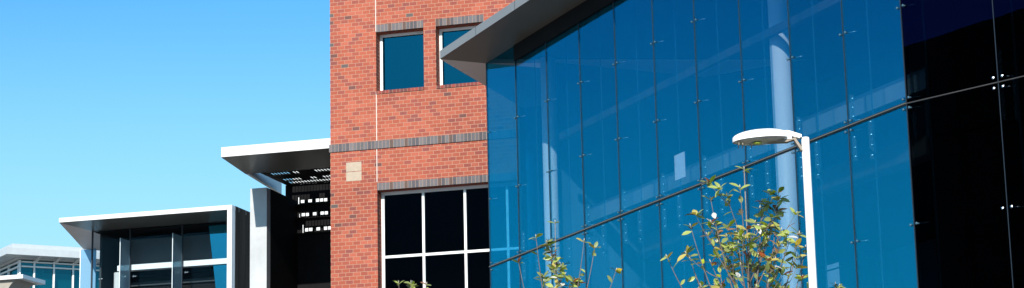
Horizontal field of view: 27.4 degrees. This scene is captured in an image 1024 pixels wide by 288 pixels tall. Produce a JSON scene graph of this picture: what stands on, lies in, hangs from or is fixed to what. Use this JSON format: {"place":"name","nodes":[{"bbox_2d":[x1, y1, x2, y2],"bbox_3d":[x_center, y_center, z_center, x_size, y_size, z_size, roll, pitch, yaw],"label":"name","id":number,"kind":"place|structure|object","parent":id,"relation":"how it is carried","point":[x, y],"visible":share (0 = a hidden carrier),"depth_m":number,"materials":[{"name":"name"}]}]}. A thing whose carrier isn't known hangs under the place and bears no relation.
{"place":"outdoors","nodes":[
{"label":"outdoors","id":0,"kind":"place"},
{"bbox_2d":[0,243,99,287],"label":"distant building","id":1,"kind":"structure","parent":0,"point":[55,266],"depth_m":132.44,"materials":[{"name":"silver metal"}]},
{"bbox_2d":[0,0,329,248],"label":"sky","id":2,"kind":"structure","parent":0,"point":[107,106],"materials":[{"name":"blue"}]},
{"bbox_2d":[294,169,330,231],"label":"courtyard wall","id":3,"kind":"structure","parent":0,"point":[314,213],"depth_m":77.92,"materials":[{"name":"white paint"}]},
{"bbox_2d":[329,0,545,287],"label":"brick building","id":4,"kind":"structure","parent":0,"point":[408,155],"depth_m":54.74,"materials":[{"name":"brick"}]},
{"bbox_2d":[376,31,423,93],"bbox_3d":[-2.909,-2.148,55.504,1.324,1.692,0.422,-5,-13,15],"label":"window","id":5,"kind":"structure","parent":4,"relation":"in","point":[401,54],"depth_m":55.66,"materials":[{"name":"teal glass"}]},
{"bbox_2d":[381,182,521,287],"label":"window","id":6,"kind":"structure","parent":4,"relation":"in","point":[438,237],"depth_m":54.32,"materials":[{"name":"black glass"}]},
{"bbox_2d":[436,26,482,88],"bbox_3d":[-1.312,-2.279,55.061,1.324,1.692,0.422,-5,-13,15],"label":"window","id":7,"kind":"structure","parent":4,"relation":"in","point":[450,77],"depth_m":55.25,"materials":[{"name":"teal glass"}]},
{"label":"ground","id":8,"kind":"structure","parent":0,"visible":0},
{"bbox_2d":[0,274,44,287],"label":"entrance canopy","id":9,"kind":"object","parent":8,"relation":"on","point":[17,281],"visible":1,"depth_m":113.74,"materials":[{"name":"white metal"}]},
{"bbox_2d":[79,249,95,287],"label":"glass screen","id":10,"kind":"object","parent":8,"relation":"on","point":[85,270],"visible":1,"depth_m":83.81,"materials":[{"name":"blue glass"}]},
{"bbox_2d":[59,205,249,287],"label":"glazed pavilion","id":11,"kind":"structure","parent":8,"relation":"on","point":[203,247],"depth_m":79.19,"materials":[{"name":"white metal"}]},
{"bbox_2d":[221,138,330,287],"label":"canopy building","id":12,"kind":"structure","parent":8,"relation":"on","point":[287,250],"depth_m":66.62,"materials":[{"name":"white metal"}]},
{"bbox_2d":[394,280,430,287],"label":"young tree","id":13,"kind":"object","parent":8,"relation":"on","point":[410,284],"visible":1,"depth_m":27.25,"materials":[{"name":"green plant"}]},
{"bbox_2d":[511,221,621,287],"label":"young tree","id":14,"kind":"object","parent":8,"relation":"on","point":[556,275],"visible":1,"depth_m":26.25,"materials":[{"name":"green plant"}]},
{"bbox_2d":[440,0,1023,287],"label":"glass building","id":15,"kind":"structure","parent":8,"relation":"on","point":[906,117],"depth_m":42.95,"materials":[{"name":"glass"}]},
{"bbox_2d":[660,166,815,287],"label":"young tree","id":16,"kind":"object","parent":8,"relation":"on","point":[756,267],"visible":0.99,"depth_m":23.25,"materials":[{"name":"green plant"}]},
{"bbox_2d":[732,128,816,287],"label":"street lamp","id":17,"kind":"object","parent":8,"relation":"on","point":[759,137],"visible":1,"depth_m":22.37,"materials":[{"name":"white metal"}]},
{"bbox_2d":[832,282,844,287],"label":"young tree","id":18,"kind":"object","parent":8,"relation":"on","point":[839,286],"visible":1,"depth_m":24.19,"materials":[{"name":"green plant"}]}
]}

